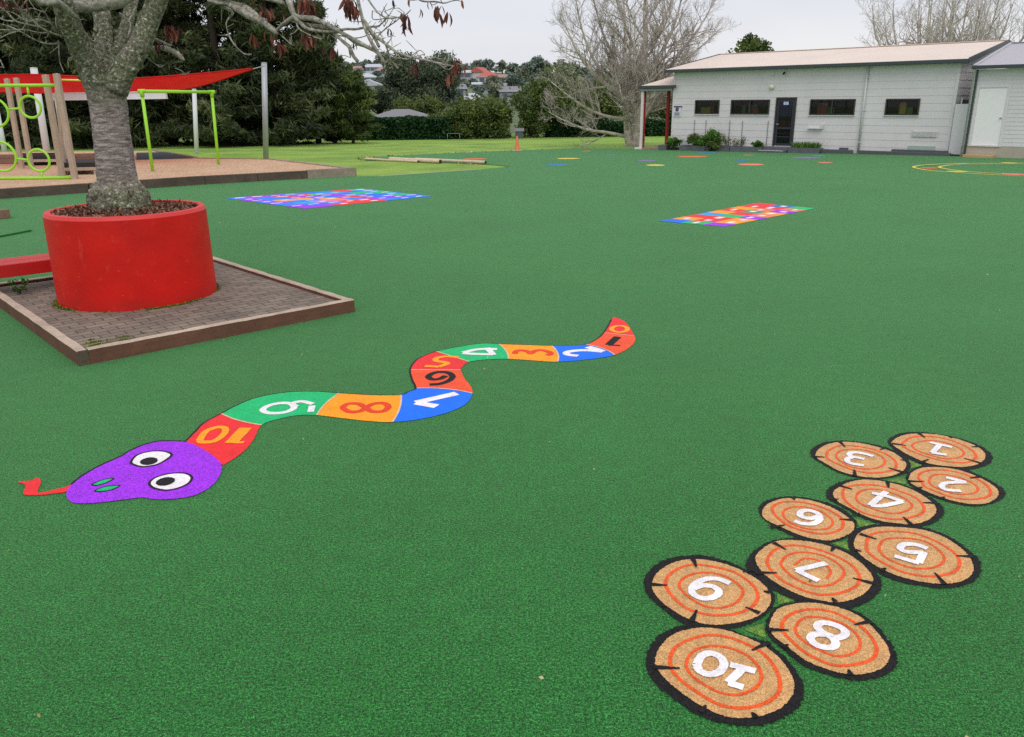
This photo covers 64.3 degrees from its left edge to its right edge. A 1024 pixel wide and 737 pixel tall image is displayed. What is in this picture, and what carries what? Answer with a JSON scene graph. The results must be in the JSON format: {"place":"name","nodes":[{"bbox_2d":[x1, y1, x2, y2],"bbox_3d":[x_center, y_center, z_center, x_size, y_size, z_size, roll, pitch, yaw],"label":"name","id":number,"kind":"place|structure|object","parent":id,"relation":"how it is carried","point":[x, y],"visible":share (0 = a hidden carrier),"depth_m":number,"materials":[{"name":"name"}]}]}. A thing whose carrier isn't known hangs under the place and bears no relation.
{"place":"outdoors","nodes":[
{"label":"outdoors","id":0,"kind":"place"},
{"bbox_2d":[0,151,336,188],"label":"bark mulch","id":1,"kind":"object","parent":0,"point":[167,168],"visible":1,"depth_m":26.36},
{"bbox_2d":[4,78,24,168],"bbox_3d":[-16.397,-7.912,26.915,0.215,3.146,0.167,-1,18,0],"label":"timber post","id":2,"kind":"object","parent":1,"relation":"on","point":[14,124],"visible":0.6,"depth_m":26.83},
{"bbox_2d":[13,78,33,169],"bbox_3d":[-15.842,-7.790,26.511,0.198,3.156,0.167,-1,18,0],"label":"timber post","id":3,"kind":"object","parent":1,"relation":"on","point":[23,121],"visible":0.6,"depth_m":26.43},
{"bbox_2d":[0,84,70,179],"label":"ring climbing frame","id":4,"kind":"object","parent":1,"relation":"on","point":[27,86],"visible":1,"depth_m":22.94,"materials":[{"name":"metal"}]},
{"bbox_2d":[23,153,56,164],"bbox_3d":[-16.921,-7.403,29.203,1.315,0.560,2.242,-10,20,-26],"label":"bridge step","id":5,"kind":"object","parent":1,"relation":"on","point":[39,157],"visible":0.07,"depth_m":28.48,"materials":[{"name":"black wood"}]},
{"bbox_2d":[30,67,50,151],"bbox_3d":[-21.196,-11.318,36.715,0.406,4.218,0.315,-1,18,0],"label":"shade sail pole","id":6,"kind":"object","parent":1,"relation":"on","point":[43,130],"visible":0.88,"depth_m":36.70,"materials":[{"name":"white metal"}]},
{"bbox_2d":[0,153,94,163],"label":"timber retaining wall","id":7,"kind":"structure","parent":1,"relation":"on","point":[12,160],"depth_m":29.60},
{"bbox_2d":[42,75,65,175],"bbox_3d":[-13.288,-6.883,23.702,0.185,3.139,0.180,-1,18,0],"label":"timber post","id":8,"kind":"object","parent":1,"relation":"on","point":[53,126],"visible":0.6,"depth_m":23.61,"materials":[{"name":"wood"}]},
{"bbox_2d":[55,91,66,174],"bbox_3d":[-13.446,-7.038,24.301,0.356,3.067,0.112,-1,18,0],"label":"timber post","id":9,"kind":"object","parent":1,"relation":"on","point":[61,135],"visible":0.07,"depth_m":24.27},
{"bbox_2d":[53,73,78,178],"bbox_3d":[-12.481,-6.605,22.831,0.182,3.138,0.180,-1,18,0],"label":"timber post","id":10,"kind":"object","parent":1,"relation":"on","point":[65,124],"visible":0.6,"depth_m":22.73,"materials":[{"name":"wood"}]},
{"bbox_2d":[64,159,95,173],"bbox_3d":[-13.484,-6.204,25.453,1.031,0.560,2.222,-9,20,-24],"label":"bridge step","id":11,"kind":"object","parent":1,"relation":"on","point":[85,164],"visible":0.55,"depth_m":24.61,"materials":[{"name":"black wood"}]},
{"bbox_2d":[52,92,167,158],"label":"overhead beam","id":12,"kind":"structure","parent":1,"relation":"on","point":[82,95],"depth_m":28.82,"materials":[{"name":"white metal"}]},
{"bbox_2d":[136,152,189,159],"bbox_3d":[-14.364,-8.759,33.551,2.005,0.045,5.276,-8,20,-22],"label":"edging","id":13,"kind":"object","parent":1,"relation":"on","point":[155,155],"visible":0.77,"depth_m":32.73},
{"bbox_2d":[137,89,219,171],"bbox_3d":[-10.730,-7.715,26.632,0.234,2.653,3.218,7,20,22],"label":"swing frame","id":14,"kind":"object","parent":1,"relation":"on","point":[143,91],"visible":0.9,"depth_m":25.78,"materials":[{"name":"metal"}]},
{"bbox_2d":[0,72,673,175],"bbox_3d":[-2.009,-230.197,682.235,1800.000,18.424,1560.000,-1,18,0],"label":"grass field","id":15,"kind":"structure","parent":0,"point":[346,153],"depth_m":47.09,"materials":[{"name":"plant"}]},
{"bbox_2d":[0,115,7,151],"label":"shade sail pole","id":16,"kind":"object","parent":15,"relation":"on","point":[3,146],"visible":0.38,"depth_m":43.85,"materials":[{"name":"white metal"}]},
{"bbox_2d":[0,51,40,142],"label":"evergreen tree","id":17,"kind":"object","parent":15,"relation":"on","point":[7,127],"visible":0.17,"depth_m":54.12,"materials":[{"name":"green plant"}]},
{"bbox_2d":[0,0,70,148],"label":"evergreen tree","id":18,"kind":"object","parent":15,"relation":"on","point":[6,40],"visible":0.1,"depth_m":53.30,"materials":[{"name":"green plant"}]},
{"bbox_2d":[0,0,188,148],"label":"evergreen tree","id":19,"kind":"object","parent":15,"relation":"on","point":[79,120],"visible":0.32,"depth_m":49.37,"materials":[{"name":"plant"}]},
{"bbox_2d":[89,0,232,145],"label":"evergreen tree","id":20,"kind":"object","parent":15,"relation":"on","point":[180,112],"visible":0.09,"depth_m":54.22,"materials":[{"name":"green plant"}]},
{"bbox_2d":[0,149,356,198],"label":"timber edging","id":21,"kind":"object","parent":15,"relation":"on","point":[48,190],"visible":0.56,"depth_m":23.54,"materials":[{"name":"wood"}]},
{"bbox_2d":[192,89,198,153],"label":"shade sail pole","id":22,"kind":"object","parent":15,"relation":"on","point":[195,123],"visible":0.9,"depth_m":40.73,"materials":[{"name":"white metal"}]},
{"bbox_2d":[137,0,319,146],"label":"evergreen tree","id":23,"kind":"object","parent":15,"relation":"on","point":[197,40],"visible":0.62,"depth_m":51.52,"materials":[{"name":"plant"}]},
{"bbox_2d":[261,62,268,158],"bbox_3d":[-10.543,-10.825,34.807,0.580,4.224,0.242,-1,18,0],"label":"shade sail pole","id":24,"kind":"object","parent":15,"relation":"on","point":[265,112],"visible":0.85,"depth_m":34.67,"materials":[{"name":"metal"}]},
{"bbox_2d":[0,66,263,93],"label":"shade sail","id":25,"kind":"object","parent":24,"relation":"attached to","point":[181,82],"visible":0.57,"depth_m":29.91,"materials":[{"name":"fabric"}]},
{"bbox_2d":[194,0,358,145],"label":"evergreen tree","id":26,"kind":"object","parent":15,"relation":"on","point":[306,70],"visible":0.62,"depth_m":52.69,"materials":[{"name":"plant"}]},
{"bbox_2d":[274,0,357,144],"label":"evergreen tree","id":27,"kind":"object","parent":15,"relation":"on","point":[328,138],"visible":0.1,"depth_m":56.88,"materials":[{"name":"plant"}]},
{"bbox_2d":[313,52,353,142],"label":"evergreen","id":28,"kind":"object","parent":15,"relation":"on","point":[341,59],"visible":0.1,"depth_m":57.47,"materials":[{"name":"green plant"}]},
{"bbox_2d":[325,69,386,143],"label":"evergreen","id":29,"kind":"object","parent":15,"relation":"on","point":[357,93],"visible":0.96,"depth_m":56.60,"materials":[{"name":"green plant"}]},
{"bbox_2d":[365,64,381,72],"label":"house","id":30,"kind":"structure","parent":15,"relation":"on","point":[370,68],"depth_m":373.16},
{"bbox_2d":[364,84,395,113],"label":"broad tree","id":31,"kind":"object","parent":15,"relation":"on","point":[382,105],"visible":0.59,"depth_m":118.55,"materials":[{"name":"green plant"}]},
{"bbox_2d":[364,158,418,162],"bbox_3d":[-4.806,-8.262,32.314,3.253,0.118,0.092,15,24,40],"label":"timber pole","id":32,"kind":"object","parent":15,"relation":"on","point":[398,160],"visible":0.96,"depth_m":32.15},
{"bbox_2d":[348,115,451,140],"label":"hedge","id":33,"kind":"object","parent":15,"relation":"on","point":[408,127],"visible":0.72,"depth_m":66.81,"materials":[{"name":"green plant"}]},
{"bbox_2d":[374,109,428,116],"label":"house","id":34,"kind":"structure","parent":15,"relation":"on","point":[397,112],"depth_m":79.02,"materials":[{"name":"metal"}]},
{"bbox_2d":[391,93,418,111],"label":"bush","id":35,"kind":"object","parent":15,"relation":"on","point":[406,104],"visible":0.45,"depth_m":87.10,"materials":[{"name":"green plant"}]},
{"bbox_2d":[380,49,445,103],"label":"broad tree","id":36,"kind":"object","parent":15,"relation":"on","point":[402,81],"visible":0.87,"depth_m":109.72,"materials":[{"name":"green plant"}]},
{"bbox_2d":[388,157,441,163],"bbox_3d":[-3.796,-8.094,31.665,2.940,0.168,0.158,15,24,39],"label":"timber pole","id":37,"kind":"object","parent":15,"relation":"on","point":[421,160],"visible":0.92,"depth_m":31.28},
{"bbox_2d":[413,92,446,114],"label":"bush","id":38,"kind":"object","parent":15,"relation":"on","point":[432,105],"visible":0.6,"depth_m":92.65,"materials":[{"name":"green plant"}]},
{"bbox_2d":[419,49,463,111],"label":"broad tree","id":39,"kind":"object","parent":15,"relation":"on","point":[441,83],"visible":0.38,"depth_m":113.77,"materials":[{"name":"green plant"}]},
{"bbox_2d":[422,158,486,163],"bbox_3d":[-2.415,-8.004,31.391,3.691,0.132,0.125,14,23,37],"label":"timber pole","id":40,"kind":"object","parent":15,"relation":"on","point":[464,161],"visible":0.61,"depth_m":30.91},
{"bbox_2d":[440,102,470,138],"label":"bush","id":41,"kind":"object","parent":15,"relation":"on","point":[449,111],"visible":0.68,"depth_m":67.37,"materials":[{"name":"green plant"}]},
{"bbox_2d":[450,90,489,136],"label":"bush","id":42,"kind":"object","parent":15,"relation":"on","point":[475,97],"visible":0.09,"depth_m":69.70,"materials":[{"name":"green plant"}]},
{"bbox_2d":[451,98,493,138],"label":"bush","id":43,"kind":"object","parent":15,"relation":"on","point":[468,113],"visible":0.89,"depth_m":66.88,"materials":[{"name":"green plant"}]},
{"bbox_2d":[470,67,487,78],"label":"house","id":44,"kind":"structure","parent":15,"relation":"on","point":[476,71],"depth_m":279.56,"materials":[{"name":"red tile"}]},
{"bbox_2d":[476,71,496,81],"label":"house","id":45,"kind":"structure","parent":15,"relation":"on","point":[482,76],"depth_m":247.38,"materials":[{"name":"red tile"}]},
{"bbox_2d":[478,58,499,72],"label":"hillside tree","id":46,"kind":"object","parent":15,"relation":"on","point":[488,64],"visible":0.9,"depth_m":374.22,"materials":[{"name":"green plant"}]},
{"bbox_2d":[471,94,514,138],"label":"bush","id":47,"kind":"object","parent":15,"relation":"on","point":[500,123],"visible":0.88,"depth_m":67.22,"materials":[{"name":"green plant"}]},
{"bbox_2d":[482,75,504,92],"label":"hillside tree","id":48,"kind":"object","parent":15,"relation":"on","point":[488,80],"visible":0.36,"depth_m":164.96,"materials":[{"name":"green plant"}]},
{"bbox_2d":[488,79,503,100],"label":"hillside tree","id":49,"kind":"object","parent":15,"relation":"on","point":[493,87],"visible":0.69,"depth_m":141.16,"materials":[{"name":"green plant"}]},
{"bbox_2d":[497,86,520,107],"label":"house","id":50,"kind":"structure","parent":15,"relation":"on","point":[505,91],"depth_m":140.30,"materials":[{"name":"grey tile"}]},
{"bbox_2d":[501,72,525,85],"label":"hillside tree","id":51,"kind":"object","parent":15,"relation":"on","point":[512,79],"visible":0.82,"depth_m":178.81,"materials":[{"name":"green plant"}]},
{"bbox_2d":[514,65,529,88],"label":"hillside tree","id":52,"kind":"object","parent":15,"relation":"on","point":[523,72],"visible":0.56,"depth_m":215.69,"materials":[{"name":"green plant"}]},
{"bbox_2d":[514,102,554,137],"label":"bush","id":53,"kind":"object","parent":15,"relation":"on","point":[529,125],"visible":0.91,"depth_m":68.43,"materials":[{"name":"green plant"}]},
{"bbox_2d":[529,55,545,74],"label":"hillside tree","id":54,"kind":"object","parent":15,"relation":"on","point":[538,61],"visible":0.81,"depth_m":307.13,"materials":[{"name":"green plant"}]},
{"bbox_2d":[507,63,600,127],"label":"broad tree","id":55,"kind":"object","parent":15,"relation":"on","point":[537,91],"visible":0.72,"depth_m":67.72,"materials":[{"name":"green plant"}]},
{"bbox_2d":[577,78,631,123],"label":"broad tree","id":56,"kind":"object","parent":15,"relation":"on","point":[605,107],"visible":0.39,"depth_m":75.06,"materials":[{"name":"green plant"}]},
{"bbox_2d":[543,118,671,136],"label":"hedge","id":57,"kind":"object","parent":15,"relation":"on","point":[654,127],"visible":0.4,"depth_m":69.43,"materials":[{"name":"green plant"}]},
{"bbox_2d":[534,0,740,146],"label":"bare tree","id":58,"kind":"object","parent":15,"relation":"on","point":[642,71],"visible":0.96,"depth_m":44.88,"materials":[{"name":"grey plant"}]},
{"bbox_2d":[646,97,672,120],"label":"broad tree","id":59,"kind":"object","parent":15,"relation":"on","point":[662,114],"visible":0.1,"depth_m":79.27,"materials":[{"name":"green plant"}]},
{"bbox_2d":[666,136,682,149],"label":"shrub","id":60,"kind":"object","parent":15,"relation":"on","point":[673,142],"visible":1,"depth_m":40.36,"materials":[{"name":"green plant"}]},
{"bbox_2d":[726,32,774,52],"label":"leafy tree","id":61,"kind":"object","parent":15,"relation":"on","point":[749,42],"visible":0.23,"depth_m":53.37,"materials":[{"name":"green plant"}]},
{"bbox_2d":[664,39,1011,154],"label":"classroom block","id":62,"kind":"structure","parent":15,"relation":"on","point":[881,98],"depth_m":35.75,"materials":[{"name":"white metal"}]},
{"bbox_2d":[635,77,675,149],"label":"verandah","id":63,"kind":"object","parent":62,"relation":"attached to","point":[667,85],"visible":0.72,"depth_m":41.69,"materials":[{"name":"white paint"}]},
{"bbox_2d":[694,100,719,114],"bbox_3d":[9.497,-12.602,39.390,1.370,0.725,0.365,16,24,40],"label":"window","id":64,"kind":"structure","parent":62,"relation":"in","point":[709,110],"depth_m":39.49,"materials":[{"name":"glass"}]},
{"bbox_2d":[730,99,769,115],"bbox_3d":[11.139,-12.133,37.948,2.000,0.735,0.365,16,24,40],"label":"window","id":65,"kind":"structure","parent":62,"relation":"in","point":[752,109],"depth_m":37.95,"materials":[{"name":"glass"}]},
{"bbox_2d":[774,99,794,145],"bbox_3d":[12.339,-11.141,36.913,0.824,2.015,0.103,16,24,40],"label":"door","id":66,"kind":"structure","parent":62,"relation":"in","point":[785,107],"depth_m":36.85,"materials":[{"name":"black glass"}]},
{"bbox_2d":[808,99,855,115],"bbox_3d":[13.975,-11.335,35.454,2.040,0.735,0.365,16,24,40],"label":"window","id":67,"kind":"structure","parent":62,"relation":"in","point":[823,109],"depth_m":35.70,"materials":[{"name":"glass"}]},
{"bbox_2d":[883,98,920,115],"bbox_3d":[16.116,-10.735,33.568,1.405,0.725,0.365,16,24,40],"label":"window","id":68,"kind":"structure","parent":62,"relation":"in","point":[903,110],"depth_m":33.59,"materials":[{"name":"glass"}]},
{"bbox_2d":[854,0,1023,45],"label":"bare tree","id":69,"kind":"object","parent":15,"relation":"on","point":[950,34],"visible":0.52,"depth_m":49.63,"materials":[{"name":"grey plant"}]},
{"bbox_2d":[960,42,1023,158],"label":"annex building","id":70,"kind":"structure","parent":15,"relation":"on","point":[994,124],"depth_m":30.87,"materials":[{"name":"wood"}]},
{"bbox_2d":[971,88,1007,144],"bbox_3d":[18.169,-9.591,31.042,0.958,2.089,0.116,16,24,40],"label":"door","id":71,"kind":"structure","parent":70,"relation":"in","point":[991,103],"depth_m":31.05,"materials":[{"name":"metal"}]},
{"bbox_2d":[0,148,1023,736],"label":"artificial turf","id":72,"kind":"structure","parent":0,"point":[454,562],"depth_m":5.43,"materials":[{"name":"plastic"}]},
{"bbox_2d":[0,228,31,237],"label":"turf offcut","id":73,"kind":"object","parent":72,"relation":"on","point":[4,232],"visible":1,"depth_m":14.77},
{"bbox_2d":[0,256,354,366],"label":"planter platform","id":74,"kind":"structure","parent":72,"relation":"on","point":[244,300],"depth_m":8.55,"materials":[{"name":"brick"}]},
{"bbox_2d":[7,277,30,293],"bbox_3d":[-5.764,-0.976,9.543,0.231,0.210,0.227,15,24,39],"label":"weed","id":75,"kind":"object","parent":74,"relation":"on","point":[15,288],"visible":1,"depth_m":9.54,"materials":[{"name":"green plant"}]},
{"bbox_2d":[0,253,51,277],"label":"bench","id":76,"kind":"object","parent":74,"relation":"on","point":[24,265],"depth_m":9.64,"materials":[{"name":"red paint"}]},
{"bbox_2d":[83,332,146,347],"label":"paving weeds","id":77,"kind":"object","parent":74,"relation":"on","point":[95,342],"visible":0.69,"depth_m":7.59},
{"bbox_2d":[42,198,216,311],"bbox_3d":[-4.342,-1.367,9.337,1.704,1.054,1.704,-1,18,0],"label":"round planter","id":78,"kind":"object","parent":74,"relation":"on","point":[157,253],"visible":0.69,"depth_m":8.69,"materials":[{"name":"red paint"}]},
{"bbox_2d":[0,0,465,212],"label":"planter tree","id":79,"kind":"object","parent":78,"relation":"in","point":[108,66],"visible":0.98,"depth_m":8.62,"materials":[{"name":"grey plant"}]},
{"bbox_2d":[51,283,220,312],"bbox_3d":[-4.365,-0.877,9.507,1.826,0.038,1.828,-1,18,0],"label":"moss","id":80,"kind":"object","parent":74,"relation":"on","point":[54,303],"visible":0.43,"depth_m":8.91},
{"bbox_2d":[18,317,634,502],"bbox_3d":[-0.785,0.135,6.652,5.700,0.006,1.316,-17,24,-41],"label":"snake game marking","id":81,"kind":"object","parent":72,"relation":"on","point":[190,465],"visible":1,"depth_m":6.04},
{"bbox_2d":[229,189,427,208],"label":"number grid marking","id":82,"kind":"object","parent":72,"relation":"on","point":[321,199],"visible":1,"depth_m":19.82,"materials":[{"name":"paint"}]},
{"bbox_2d":[8,147,1019,736],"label":"leaf litter","id":83,"kind":"object","parent":72,"relation":"on","point":[470,201],"visible":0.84,"depth_m":16.58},
{"bbox_2d":[679,145,705,150],"bbox_3d":[8.945,-10.758,39.890,1.430,0.310,0.560,16,24,40],"label":"planter box","id":84,"kind":"object","parent":72,"relation":"on","point":[690,148],"visible":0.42,"depth_m":39.72,"materials":[{"name":"concrete"}]},
{"bbox_2d":[685,133,702,145],"bbox_3d":[8.934,-11.017,39.766,0.987,1.024,0.822,5,19,17],"label":"shrub","id":85,"kind":"object","parent":84,"relation":"in","point":[690,137],"visible":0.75,"depth_m":39.61,"materials":[{"name":"green plant"}]},
{"bbox_2d":[692,127,723,146],"bbox_3d":[9.487,-10.996,39.310,1.628,1.266,1.481,-17,24,-41],"label":"shrub","id":86,"kind":"object","parent":84,"relation":"in","point":[713,135],"visible":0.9,"depth_m":38.99,"materials":[{"name":"green plant"}]},
{"bbox_2d":[643,554,774,628],"bbox_3d":[0.928,1.038,3.846,0.605,0.006,0.622,-1,18,0],"label":"log marking","id":87,"kind":"object","parent":72,"relation":"on","point":[700,589],"visible":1,"depth_m":3.82,"materials":[{"name":"paint"}]},
{"bbox_2d":[706,146,729,151],"bbox_3d":[9.952,-10.495,38.998,1.230,0.311,0.560,16,24,40],"label":"planter box","id":88,"kind":"object","parent":72,"relation":"on","point":[725,148],"visible":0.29,"depth_m":38.58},
{"bbox_2d":[718,134,747,147],"bbox_3d":[10.574,-10.766,38.464,1.776,0.736,0.522,-1,18,0],"label":"shrub","id":89,"kind":"object","parent":88,"relation":"in","point":[728,142],"visible":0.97,"depth_m":38.47,"materials":[{"name":"green plant"}]},
{"bbox_2d":[645,623,804,726],"bbox_3d":[0.850,1.218,3.296,0.611,0.008,0.629,-1,18,0],"label":"log marking","id":90,"kind":"object","parent":72,"relation":"on","point":[716,673],"visible":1,"depth_m":3.27,"materials":[{"name":"paint"}]},
{"bbox_2d":[662,203,813,226],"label":"letter grid marking","id":91,"kind":"object","parent":72,"relation":"on","point":[739,214],"visible":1,"depth_m":16.32,"materials":[{"name":"paint"}]},
{"bbox_2d":[730,146,763,151],"bbox_3d":[11.010,-10.209,38.064,1.550,0.291,0.560,16,24,40],"label":"planter box","id":92,"kind":"object","parent":72,"relation":"on","point":[743,149],"visible":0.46,"depth_m":37.90,"materials":[{"name":"concrete"}]},
{"bbox_2d":[744,624,765,637],"bbox_3d":[1.059,1.142,3.544,0.101,0.001,0.105,-1,18,0],"label":"turf infill","id":93,"kind":"object","parent":72,"relation":"on","point":[759,630],"visible":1,"depth_m":3.55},
{"bbox_2d":[758,146,788,152],"bbox_3d":[11.967,-9.857,37.076,1.320,0.440,0.802,16,24,40],"label":"doorstep","id":94,"kind":"object","parent":72,"relation":"on","point":[773,149],"depth_m":36.89,"materials":[{"name":"white paint"}]},
{"bbox_2d":[788,147,823,152],"bbox_3d":[13.059,-9.672,36.248,1.370,0.293,0.560,16,24,40],"label":"planter box","id":95,"kind":"object","parent":72,"relation":"on","point":[803,150],"visible":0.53,"depth_m":36.00,"materials":[{"name":"concrete"}]},
{"bbox_2d":[791,141,823,147],"bbox_3d":[13.054,-9.891,36.161,1.510,0.423,0.596,15,24,39],"label":"grass tuft","id":96,"kind":"object","parent":95,"relation":"in","point":[802,144],"visible":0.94,"depth_m":36.05,"materials":[{"name":"green plant"}]},
{"bbox_2d":[758,496,856,542],"bbox_3d":[1.633,0.823,4.486,0.509,0.007,0.540,-1,18,0],"label":"log marking","id":97,"kind":"object","parent":72,"relation":"on","point":[815,520],"visible":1,"depth_m":4.48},
{"bbox_2d":[745,537,881,607],"bbox_3d":[1.478,0.985,3.993,0.600,0.007,0.615,-14,22,-35],"label":"log marking","id":98,"kind":"object","parent":72,"relation":"on","point":[790,567],"visible":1,"depth_m":3.97,"materials":[{"name":"paint"}]},
{"bbox_2d":[765,600,898,680],"bbox_3d":[1.358,1.150,3.494,0.511,0.006,0.551,-1,18,0],"label":"log marking","id":99,"kind":"object","parent":72,"relation":"on","point":[836,640],"visible":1,"depth_m":3.48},
{"bbox_2d":[821,149,852,153],"bbox_3d":[14.088,-9.368,35.333,1.350,0.240,0.160,16,24,40],"label":"steel channel","id":100,"kind":"object","parent":72,"relation":"on","point":[832,151],"visible":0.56,"depth_m":35.28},
{"bbox_2d":[810,440,910,478],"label":"log marking","id":101,"kind":"object","parent":72,"relation":"on","point":[861,459],"visible":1,"depth_m":5.21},
{"bbox_2d":[826,478,944,526],"bbox_3d":[2.130,0.758,4.670,0.619,0.008,0.604,-1,18,0],"label":"log marking","id":102,"kind":"object","parent":72,"relation":"on","point":[881,501],"visible":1,"depth_m":4.66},
{"bbox_2d":[858,150,950,155],"bbox_3d":[16.090,-8.803,33.558,3.620,0.240,0.160,16,24,40],"label":"steel channel","id":103,"kind":"object","parent":72,"relation":"on","point":[899,153],"visible":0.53,"depth_m":33.54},
{"bbox_2d":[891,149,947,152],"bbox_3d":[16.620,-8.765,33.299,2.150,0.320,0.160,16,24,40],"label":"steel channel","id":104,"kind":"object","parent":103,"relation":"on","point":[931,151],"visible":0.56,"depth_m":33.17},
{"bbox_2d":[847,524,981,588],"bbox_3d":[2.031,0.935,4.130,0.628,0.008,0.625,-1,18,0],"label":"log marking","id":105,"kind":"object","parent":72,"relation":"on","point":[914,555],"visible":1,"depth_m":4.11,"materials":[{"name":"paint"}]},
{"bbox_2d":[887,432,992,469],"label":"log marking","id":106,"kind":"object","parent":72,"relation":"on","point":[924,448],"visible":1,"depth_m":5.33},
{"bbox_2d":[906,465,1005,505],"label":"log marking","id":107,"kind":"object","parent":72,"relation":"on","point":[960,486],"visible":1,"depth_m":4.85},
{"bbox_2d":[948,104,967,153],"bbox_3d":[17.647,-9.450,32.198,0.480,1.910,0.080,16,24,40],"label":"screen panel","id":108,"kind":"object","parent":72,"relation":"on","point":[958,127],"visible":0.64,"depth_m":32.17,"materials":[{"name":"metal"}]},
{"bbox_2d":[962,154,994,157],"bbox_3d":[17.967,-8.132,31.395,1.050,0.200,0.400,16,24,40],"label":"threshold step","id":109,"kind":"object","parent":72,"relation":"on","point":[977,156],"visible":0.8,"depth_m":31.24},
{"bbox_2d":[195,0,1023,73],"label":"sky","id":110,"kind":"structure","parent":0,"point":[513,31],"materials":[{"name":"white"}]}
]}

